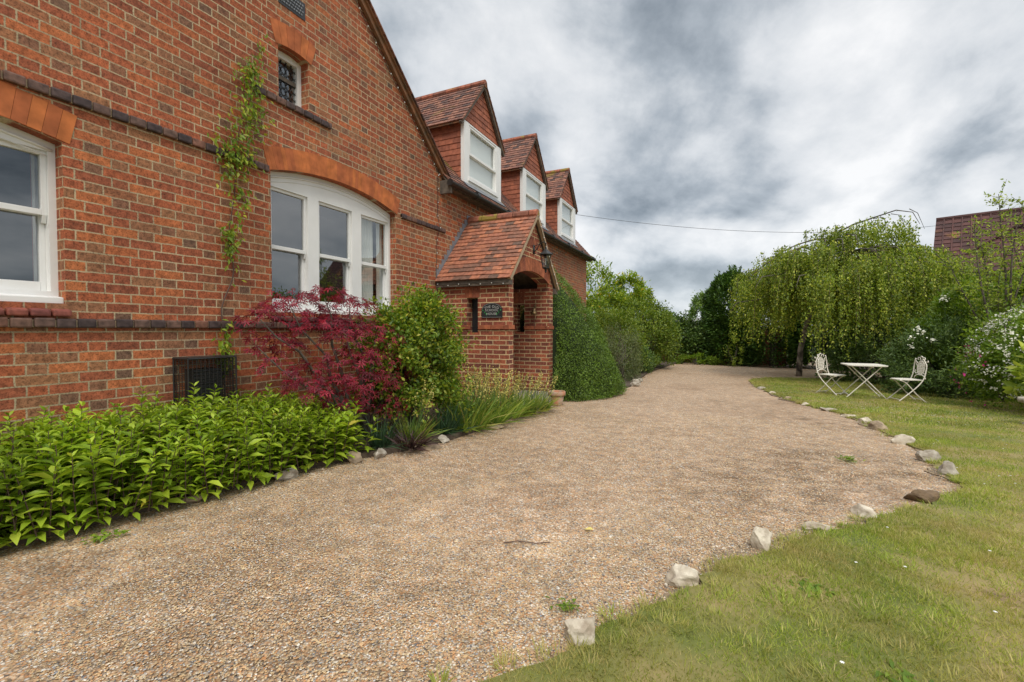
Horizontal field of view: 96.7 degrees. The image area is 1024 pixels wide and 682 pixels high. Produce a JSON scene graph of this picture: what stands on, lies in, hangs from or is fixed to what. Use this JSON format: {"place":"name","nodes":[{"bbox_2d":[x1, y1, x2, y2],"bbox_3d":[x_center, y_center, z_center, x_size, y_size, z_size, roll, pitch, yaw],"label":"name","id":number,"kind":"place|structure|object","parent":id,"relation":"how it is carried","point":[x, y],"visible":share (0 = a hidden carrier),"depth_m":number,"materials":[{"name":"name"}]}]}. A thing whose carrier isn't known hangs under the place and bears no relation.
{"place":"outdoors","nodes":[
{"label":"outdoors","id":0,"kind":"place"},
{"bbox_2d":[0,361,962,681],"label":"driveway","id":1,"kind":"structure","parent":0,"point":[688,391],"depth_m":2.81,"materials":[{"name":"beige gravel"}]},
{"bbox_2d":[79,528,129,544],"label":"weed","id":2,"kind":"object","parent":1,"relation":"on","point":[97,537],"visible":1,"depth_m":2.62,"materials":[{"name":"green plant"}]},
{"bbox_2d":[180,494,201,503],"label":"bed stone","id":3,"kind":"object","parent":1,"relation":"on","point":[188,500],"visible":0.73,"depth_m":3.20,"materials":[{"name":"stone"}]},
{"bbox_2d":[0,406,512,549],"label":"flower bed","id":4,"kind":"object","parent":1,"relation":"on","point":[370,453],"visible":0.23,"depth_m":4.28,"materials":[{"name":"soil"}]},
{"bbox_2d":[0,381,381,547],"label":"leafy perennials","id":5,"kind":"object","parent":4,"relation":"on","point":[65,477],"visible":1,"depth_m":3.12,"materials":[{"name":"green plant"}]},
{"bbox_2d":[231,285,430,437],"bbox_3d":[-1.776,0.281,4.918,1.130,1.762,2.300,1,2,25],"label":"japanese maple","id":6,"kind":"object","parent":4,"relation":"on","point":[340,331],"visible":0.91,"depth_m":4.66,"materials":[{"name":"red plant"}]},
{"bbox_2d":[362,409,415,449],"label":"sword leaf clump","id":7,"kind":"object","parent":4,"relation":"on","point":[383,442],"visible":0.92,"depth_m":4.70,"materials":[{"name":"green plant"}]},
{"bbox_2d":[335,279,479,434],"bbox_3d":[-1.228,0.192,5.657,1.636,1.934,1.587,1,2,25],"label":"green bush","id":8,"kind":"object","parent":4,"relation":"on","point":[433,341],"visible":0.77,"depth_m":5.34,"materials":[{"name":"green plant"}]},
{"bbox_2d":[385,424,445,452],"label":"sword leaf clump","id":9,"kind":"object","parent":4,"relation":"on","point":[419,442],"visible":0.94,"depth_m":4.73,"materials":[{"name":"green plant"}]},
{"bbox_2d":[388,380,450,445],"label":"sword leaf clump","id":10,"kind":"object","parent":4,"relation":"on","point":[417,429],"visible":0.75,"depth_m":5.01,"materials":[{"name":"green plant"}]},
{"bbox_2d":[425,399,480,435],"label":"sword leaf clump","id":11,"kind":"object","parent":4,"relation":"on","point":[447,424],"visible":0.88,"depth_m":5.43,"materials":[{"name":"green plant"}]},
{"bbox_2d":[433,362,515,432],"bbox_3d":[-0.477,0.693,5.723,1.167,0.861,1.151,1,2,25],"label":"sword leaf clump","id":12,"kind":"object","parent":4,"relation":"on","point":[475,421],"visible":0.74,"depth_m":5.69,"materials":[{"name":"green plant"}]},
{"bbox_2d":[437,363,511,421],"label":"sword leaf clump","id":13,"kind":"object","parent":4,"relation":"on","point":[475,368],"visible":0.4,"depth_m":6.21,"materials":[{"name":"green plant"}]},
{"bbox_2d":[456,368,517,410],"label":"sword leaf clump","id":14,"kind":"object","parent":4,"relation":"on","point":[487,390],"visible":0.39,"depth_m":6.66,"materials":[{"name":"green plant"}]},
{"bbox_2d":[460,366,525,424],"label":"sword leaf clump","id":15,"kind":"object","parent":4,"relation":"on","point":[500,419],"visible":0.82,"depth_m":6.11,"materials":[{"name":"green plant"}]},
{"bbox_2d":[482,370,538,419],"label":"sword leaf clump","id":16,"kind":"object","parent":4,"relation":"on","point":[520,410],"visible":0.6,"depth_m":6.62,"materials":[{"name":"green plant"}]},
{"bbox_2d":[274,468,298,481],"bbox_3d":[-1.866,1.117,3.774,0.205,0.119,0.086,-1,2,-43],"label":"bed stone","id":17,"kind":"object","parent":1,"relation":"on","point":[291,474],"visible":0.81,"depth_m":3.75,"materials":[{"name":"grey stone"}]},
{"bbox_2d":[346,451,361,464],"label":"bed stone","id":18,"kind":"object","parent":1,"relation":"on","point":[357,459],"visible":0.88,"depth_m":4.28,"materials":[{"name":"beige stone"}]},
{"bbox_2d":[373,448,386,459],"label":"bed stone","id":19,"kind":"object","parent":1,"relation":"on","point":[380,453],"visible":0.99,"depth_m":4.48,"materials":[{"name":"grey stone"}]},
{"bbox_2d":[410,445,441,450],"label":"bed stone","id":20,"kind":"object","parent":1,"relation":"on","point":[431,447],"visible":0.52,"depth_m":4.83,"materials":[{"name":"beige stone"}]},
{"bbox_2d":[437,435,449,442],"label":"bed stone","id":21,"kind":"object","parent":1,"relation":"on","point":[444,438],"visible":0.93,"depth_m":5.16,"materials":[{"name":"white stone"}]},
{"bbox_2d":[486,424,504,429],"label":"bed stone","id":22,"kind":"object","parent":1,"relation":"on","point":[500,426],"visible":0.67,"depth_m":5.95,"materials":[{"name":"beige stone"}]},
{"bbox_2d":[501,370,551,415],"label":"sword leaf clump","id":23,"kind":"object","parent":1,"relation":"on","point":[530,411],"visible":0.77,"depth_m":6.92,"materials":[{"name":"green plant"}]},
{"bbox_2d":[503,540,550,543],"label":"twig","id":24,"kind":"object","parent":1,"relation":"on","point":[526,542],"visible":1,"depth_m":2.65,"materials":[{"name":"brown wood"}]},
{"bbox_2d":[520,372,564,411],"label":"sword leaf clump","id":25,"kind":"object","parent":1,"relation":"on","point":[546,407],"visible":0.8,"depth_m":7.32,"materials":[{"name":"green plant"}]},
{"bbox_2d":[548,390,565,405],"bbox_3d":[0.807,1.031,8.202,0.314,0.258,0.314,1,2,25],"label":"terracotta pot","id":26,"kind":"object","parent":1,"relation":"on","point":[559,394],"visible":0.79,"depth_m":8.10,"materials":[{"name":"ceramic"}]},
{"bbox_2d":[545,594,579,611],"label":"weed","id":27,"kind":"object","parent":1,"relation":"on","point":[565,604],"visible":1,"depth_m":2.01,"materials":[{"name":"green plant"}]},
{"bbox_2d":[564,617,594,645],"bbox_3d":[0.274,1.167,1.811,0.125,0.148,0.125,1,2,25],"label":"edging stone","id":28,"kind":"object","parent":1,"relation":"on","point":[584,629],"visible":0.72,"depth_m":1.77,"materials":[{"name":"stone"}]},
{"bbox_2d":[630,381,640,386],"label":"border stone","id":29,"kind":"object","parent":1,"relation":"on","point":[635,383],"visible":0.94,"depth_m":11.75,"materials":[{"name":"beige stone"}]},
{"bbox_2d":[621,360,683,388],"bbox_3d":[0.674,1.008,17.698,10.300,0.243,15.400,1,2,25],"label":"flower bed","id":30,"kind":"object","parent":1,"relation":"on","point":[643,374],"visible":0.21,"depth_m":15.81,"materials":[{"name":"soil"}]},
{"bbox_2d":[520,265,626,401],"bbox_3d":[1.247,-0.245,10.166,2.567,2.837,3.327,1,2,25],"label":"clipped mound","id":31,"kind":"object","parent":30,"relation":"on","point":[585,368],"visible":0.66,"depth_m":9.09,"materials":[{"name":"green plant"}]},
{"bbox_2d":[586,255,636,346],"bbox_3d":[3.069,-1.237,19.057,4.749,4.716,5.020,1,2,25],"label":"laurel tree","id":32,"kind":"object","parent":30,"relation":"on","point":[601,294],"visible":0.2,"depth_m":18.23,"materials":[{"name":"green plant"}]},
{"bbox_2d":[586,300,649,374],"bbox_3d":[3.533,-0.101,15.478,2.334,2.651,3.176,1,2,25],"label":"leafy shrub","id":33,"kind":"object","parent":30,"relation":"on","point":[624,315],"visible":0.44,"depth_m":15.13,"materials":[{"name":"green plant"}]},
{"bbox_2d":[603,321,644,381],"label":"grey shrub","id":34,"kind":"object","parent":30,"relation":"on","point":[623,361],"visible":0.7,"depth_m":12.86,"materials":[{"name":"green plant"}]},
{"bbox_2d":[600,269,659,346],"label":"laurel tree","id":35,"kind":"object","parent":30,"relation":"on","point":[640,290],"visible":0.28,"depth_m":18.93,"materials":[{"name":"green plant"}]},
{"bbox_2d":[628,341,660,372],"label":"grey shrub","id":36,"kind":"object","parent":30,"relation":"on","point":[649,367],"visible":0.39,"depth_m":15.85,"materials":[{"name":"green plant"}]},
{"bbox_2d":[611,296,683,366],"bbox_3d":[5.295,-0.350,18.029,2.857,3.020,3.648,1,2,25],"label":"clipped shrub","id":37,"kind":"object","parent":30,"relation":"on","point":[662,318],"visible":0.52,"depth_m":17.40,"materials":[{"name":"green plant"}]},
{"bbox_2d":[664,563,698,588],"bbox_3d":[0.837,1.171,2.261,0.167,0.128,0.148,0,1,5],"label":"edging stone","id":38,"kind":"object","parent":1,"relation":"on","point":[679,575],"visible":0.86,"depth_m":2.21,"materials":[{"name":"stone"}]},
{"bbox_2d":[723,331,743,366],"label":"pale shrub","id":39,"kind":"object","parent":1,"relation":"on","point":[733,360],"visible":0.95,"depth_m":19.08,"materials":[{"name":"green plant"}]},
{"bbox_2d":[802,521,829,530],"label":"edging stone","id":40,"kind":"object","parent":1,"relation":"on","point":[808,524],"visible":0.69,"depth_m":2.89,"materials":[{"name":"stone"}]},
{"bbox_2d":[835,455,864,462],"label":"weed","id":41,"kind":"object","parent":1,"relation":"on","point":[848,458],"visible":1,"depth_m":4.62,"materials":[{"name":"green plant"}]},
{"bbox_2d":[850,504,877,518],"bbox_3d":[2.441,1.192,3.146,0.103,0.095,0.180,0,1,-3],"label":"edging stone","id":42,"kind":"object","parent":1,"relation":"on","point":[864,510],"visible":0.63,"depth_m":3.15,"materials":[{"name":"stone"}]},
{"bbox_2d":[903,489,939,503],"bbox_3d":[3.128,1.190,3.460,0.231,0.133,0.132,1,2,25],"label":"edging stone","id":43,"kind":"object","parent":1,"relation":"on","point":[921,495],"visible":0.77,"depth_m":3.44,"materials":[{"name":"brown stone"}]},
{"bbox_2d":[937,461,958,474],"bbox_3d":[3.995,1.193,4.178,0.113,0.180,0.162,-1,2,-24],"label":"edging stone","id":44,"kind":"object","parent":1,"relation":"on","point":[948,467],"visible":0.51,"depth_m":4.16,"materials":[{"name":"grey stone"}]},
{"bbox_2d":[370,0,1023,328],"label":"sky","id":45,"kind":"structure","parent":0,"point":[774,118],"materials":[{"name":"grey"}]},
{"bbox_2d":[427,376,1023,681],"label":"lawn","id":46,"kind":"structure","parent":0,"point":[712,653],"depth_m":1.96,"materials":[{"name":"green plant"}]},
{"bbox_2d":[750,527,771,550],"bbox_3d":[1.449,1.173,2.652,0.105,0.181,0.133,1,2,38],"label":"edging stone","id":47,"kind":"object","parent":46,"relation":"on","point":[760,538],"visible":0.64,"depth_m":2.62,"materials":[{"name":"stone"}]},
{"bbox_2d":[789,578,836,597],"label":"weed","id":48,"kind":"object","parent":46,"relation":"on","point":[813,587],"visible":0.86,"depth_m":2.17,"materials":[{"name":"green plant"}]},
{"bbox_2d":[820,407,836,410],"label":"edging stone","id":49,"kind":"object","parent":46,"relation":"on","point":[824,409],"visible":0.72,"depth_m":8.00,"materials":[{"name":"beige stone"}]},
{"bbox_2d":[814,353,847,394],"bbox_3d":[7.342,0.757,10.459,0.426,0.948,0.530,-1,2,-23],"label":"bistro chair","id":50,"kind":"object","parent":46,"relation":"on","point":[822,367],"visible":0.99,"depth_m":10.59,"materials":[{"name":"beige paint"}]},
{"bbox_2d":[840,363,887,398],"bbox_3d":[7.714,0.875,10.000,0.736,0.728,0.700,1,2,23],"label":"bistro table","id":51,"kind":"object","parent":46,"relation":"on","point":[864,364],"visible":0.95,"depth_m":9.93,"materials":[{"name":"beige paint"}]},
{"bbox_2d":[875,659,933,681],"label":"weed","id":52,"kind":"object","parent":46,"relation":"on","point":[905,675],"visible":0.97,"depth_m":1.60,"materials":[{"name":"green plant"}]},
{"bbox_2d":[887,356,928,402],"bbox_3d":[8.164,0.776,9.406,0.530,0.948,0.426,0,1,12],"label":"bistro chair","id":53,"kind":"object","parent":46,"relation":"on","point":[919,366],"visible":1,"depth_m":9.32,"materials":[{"name":"beige paint"}]},
{"bbox_2d":[812,390,1016,663],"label":"daisies","id":54,"kind":"object","parent":46,"relation":"on","point":[888,527],"visible":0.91,"depth_m":4.03,"materials":[{"name":"white plant"}]},
{"bbox_2d":[915,450,941,461],"bbox_3d":[4.291,1.189,4.680,0.216,0.151,0.124,0,1,11],"label":"edging stone","id":55,"kind":"object","parent":46,"relation":"on","point":[925,454],"visible":0.62,"depth_m":4.66,"materials":[{"name":"grey stone"}]},
{"bbox_2d":[930,178,1023,401],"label":"young tree","id":56,"kind":"object","parent":46,"relation":"on","point":[991,300],"visible":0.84,"depth_m":9.56,"materials":[{"name":"green plant"}]},
{"bbox_2d":[949,231,1023,310],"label":"young tree","id":57,"kind":"object","parent":46,"relation":"on","point":[1019,264],"visible":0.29,"depth_m":10.89,"materials":[{"name":"green plant"}]},
{"bbox_2d":[1017,396,1023,423],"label":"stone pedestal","id":58,"kind":"object","parent":46,"relation":"on","point":[1020,399],"visible":0.93,"depth_m":6.79,"materials":[{"name":"beige stone"}]},
{"bbox_3d":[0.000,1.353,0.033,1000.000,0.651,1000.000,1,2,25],"label":"ground","id":59,"kind":"structure","parent":0,"visible":0},
{"bbox_2d":[0,0,595,494],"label":"brick house","id":60,"kind":"structure","parent":59,"relation":"on","point":[116,212],"depth_m":4.46,"materials":[{"name":"red brick"}]},
{"bbox_2d":[0,122,63,303],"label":"window","id":61,"kind":"structure","parent":60,"relation":"in","point":[28,212],"depth_m":3.35,"materials":[{"name":"white paint"}]},
{"bbox_2d":[172,355,236,409],"bbox_3d":[-2.763,0.361,4.111,0.227,0.449,0.434,1,2,25],"label":"flue guard","id":62,"kind":"object","parent":60,"relation":"attached to","point":[209,378],"visible":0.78,"depth_m":4.04,"materials":[{"name":"black metal"}]},
{"bbox_2d":[207,29,274,395],"bbox_3d":[-2.639,-1.310,4.461,0.195,3.901,0.684,1,2,25],"label":"wall creeper","id":63,"kind":"object","parent":60,"relation":"attached to","point":[225,347],"depth_m":4.41,"materials":[{"name":"green plant"}]},
{"bbox_2d":[278,50,300,106],"bbox_3d":[-2.698,-2.928,5.185,0.370,0.800,0.650,1,2,25],"label":"window","id":64,"kind":"structure","parent":60,"relation":"in","point":[285,89],"depth_m":5.24,"materials":[{"name":"white paint"}]},
{"bbox_2d":[270,171,390,315],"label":"window","id":65,"kind":"structure","parent":60,"relation":"in","point":[324,233],"depth_m":6.47,"materials":[{"name":"white paint"}]},
{"bbox_2d":[355,0,439,174],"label":"string lights","id":66,"kind":"object","parent":60,"relation":"attached to","point":[396,85],"visible":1,"depth_m":6.54,"materials":[{"name":"black plastic"}]},
{"bbox_2d":[436,175,440,277],"bbox_3d":[-1.212,-1.899,7.551,0.071,1.726,0.072,1,2,25],"label":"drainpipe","id":67,"kind":"object","parent":60,"relation":"attached to","point":[437,236],"visible":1,"depth_m":7.55,"materials":[{"name":"black plastic"}]},
{"bbox_2d":[437,281,506,285],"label":"string lights","id":68,"kind":"object","parent":60,"relation":"attached to","point":[475,282],"visible":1,"depth_m":7.17,"materials":[{"name":"black plastic"}]},
{"bbox_2d":[482,303,502,317],"bbox_3d":[-0.318,-0.485,7.204,0.364,0.235,0.022,1,2,25],"label":"house sign","id":69,"kind":"object","parent":60,"relation":"attached to","point":[492,310],"visible":1,"depth_m":7.19,"materials":[{"name":"metal"}]},
{"bbox_2d":[531,304,536,313],"bbox_3d":[0.424,-0.451,8.763,0.142,0.530,0.142,-1,2,-20],"label":"door bell","id":70,"kind":"object","parent":60,"relation":"attached to","point":[533,311],"depth_m":8.72,"materials":[{"name":"gold metal"}]},
{"bbox_2d":[533,241,551,272],"bbox_3d":[0.539,-1.458,7.923,0.358,0.555,0.222,1,2,25],"label":"wall lantern","id":71,"kind":"object","parent":60,"relation":"attached to","point":[545,252],"depth_m":7.89,"materials":[{"name":"black metal"}]},
{"bbox_2d":[575,214,964,232],"bbox_3d":[10.748,-4.616,17.693,17.753,0.854,0.013,0,1,-11],"label":"overhead cable","id":72,"kind":"object","parent":60,"relation":"attached to","point":[736,230],"visible":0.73,"depth_m":17.22,"materials":[{"name":"black metal"}]},
{"bbox_2d":[586,294,612,315],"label":"distant tree","id":73,"kind":"object","parent":59,"relation":"on","point":[601,306],"depth_m":33.53,"materials":[{"name":"green plant"}]},
{"bbox_2d":[651,309,704,360],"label":"ivy hedge","id":74,"kind":"object","parent":59,"relation":"on","point":[689,342],"visible":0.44,"depth_m":20.84,"materials":[{"name":"green plant"}]},
{"bbox_2d":[673,352,725,364],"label":"plant","id":75,"kind":"object","parent":59,"relation":"on","point":[714,360],"visible":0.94,"depth_m":20.00,"materials":[{"name":"green plant"}]},
{"bbox_2d":[686,290,722,317],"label":"garden tree","id":76,"kind":"object","parent":59,"relation":"on","point":[696,303],"visible":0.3,"depth_m":27.00,"materials":[{"name":"green plant"}]},
{"bbox_2d":[691,309,754,362],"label":"ivy hedge","id":77,"kind":"object","parent":59,"relation":"on","point":[699,336],"visible":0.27,"depth_m":20.37,"materials":[{"name":"green plant"}]},
{"bbox_2d":[659,327,786,365],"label":"garden wall","id":78,"kind":"structure","parent":59,"relation":"on","point":[766,355],"depth_m":20.22,"materials":[{"name":"brick"}]},
{"bbox_2d":[697,264,764,365],"bbox_3d":[9.783,-1.152,20.422,2.830,4.592,2.835,1,2,25],"label":"conifer","id":79,"kind":"object","parent":59,"relation":"on","point":[715,292],"visible":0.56,"depth_m":19.83,"materials":[{"name":"green plant"}]},
{"bbox_2d":[736,277,815,367],"bbox_3d":[11.167,-1.055,19.501,2.974,4.462,2.867,1,2,25],"label":"conifer","id":80,"kind":"object","parent":59,"relation":"on","point":[772,358],"visible":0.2,"depth_m":18.68,"materials":[{"name":"green plant"}]},
{"bbox_2d":[782,296,868,370],"bbox_3d":[12.758,-0.877,18.659,3.082,4.170,2.961,1,2,25],"label":"conifer","id":81,"kind":"object","parent":59,"relation":"on","point":[813,351],"visible":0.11,"depth_m":18.02,"materials":[{"name":"green plant"}]},
{"bbox_2d":[769,316,884,355],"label":"distant tree","id":82,"kind":"object","parent":59,"relation":"on","point":[829,341],"visible":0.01,"depth_m":28.15,"materials":[{"name":"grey plant"}]},
{"bbox_2d":[724,209,979,375],"bbox_3d":[10.271,-1.269,14.302,6.537,5.159,6.408,1,2,25],"label":"weeping birch","id":83,"kind":"object","parent":59,"relation":"on","point":[865,281],"visible":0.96,"depth_m":12.99,"materials":[{"name":"green plant"}]},
{"bbox_2d":[857,417,871,422],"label":"edging stone","id":84,"kind":"object","parent":59,"relation":"on","point":[865,419],"visible":0.6,"depth_m":6.83,"materials":[{"name":"stone"}]},
{"bbox_2d":[813,314,937,386],"bbox_3d":[10.804,0.251,13.337,3.292,2.153,2.177,1,2,25],"label":"dark shrub","id":85,"kind":"object","parent":59,"relation":"on","point":[859,348],"visible":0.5,"depth_m":13.40,"materials":[{"name":"green plant"}]},
{"bbox_2d":[836,280,917,371],"bbox_3d":[14.155,-0.794,17.583,3.035,4.077,3.030,1,2,25],"label":"conifer","id":86,"kind":"object","parent":59,"relation":"on","point":[878,343],"visible":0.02,"depth_m":16.96,"materials":[{"name":"green plant"}]},
{"bbox_2d":[867,420,888,430],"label":"edging stone","id":87,"kind":"object","parent":59,"relation":"on","point":[875,425],"visible":0.63,"depth_m":6.32,"materials":[{"name":"beige stone"}]},
{"bbox_2d":[890,434,915,444],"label":"edging stone","id":88,"kind":"object","parent":59,"relation":"on","point":[903,439],"visible":0.66,"depth_m":5.44,"materials":[{"name":"stone"}]},
{"bbox_2d":[896,271,990,343],"bbox_3d":[15.483,-0.841,16.225,3.200,4.258,3.292,1,2,25],"label":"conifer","id":89,"kind":"object","parent":59,"relation":"on","point":[937,293],"depth_m":15.75,"materials":[{"name":"green plant"}]},
{"bbox_2d":[870,303,1021,399],"bbox_3d":[10.145,0.224,10.673,2.768,2.302,2.784,1,2,25],"label":"dark shrub","id":90,"kind":"object","parent":59,"relation":"on","point":[899,354],"visible":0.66,"depth_m":10.51,"materials":[{"name":"green plant"}]},
{"bbox_2d":[907,295,949,363],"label":"elderflower heads","id":91,"kind":"object","parent":90,"relation":"attached to","point":[930,339],"visible":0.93,"depth_m":10.19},
{"bbox_2d":[894,268,1019,359],"bbox_3d":[13.970,-0.418,12.651,5.320,3.593,3.831,1,2,25],"label":"hedge bush","id":92,"kind":"object","parent":59,"relation":"on","point":[958,297],"depth_m":13.29,"materials":[{"name":"green plant"}]},
{"bbox_2d":[904,271,1023,395],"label":"elder bush","id":93,"kind":"object","parent":59,"relation":"on","point":[952,295],"visible":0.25,"depth_m":10.73,"materials":[{"name":"green plant"}]},
{"bbox_2d":[933,207,1023,277],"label":"neighbour house","id":94,"kind":"structure","parent":59,"relation":"on","point":[944,232],"depth_m":19.82,"materials":[{"name":"brown tile"}]},
{"bbox_2d":[947,302,1023,409],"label":"flowering shrub","id":95,"kind":"object","parent":59,"relation":"on","point":[995,358],"visible":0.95,"depth_m":8.39,"materials":[{"name":"green plant"}]},
{"bbox_2d":[1002,339,1023,398],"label":"broadleaf plant","id":96,"kind":"object","parent":59,"relation":"on","point":[1010,388],"visible":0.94,"depth_m":7.57,"materials":[{"name":"green plant"}]}
]}

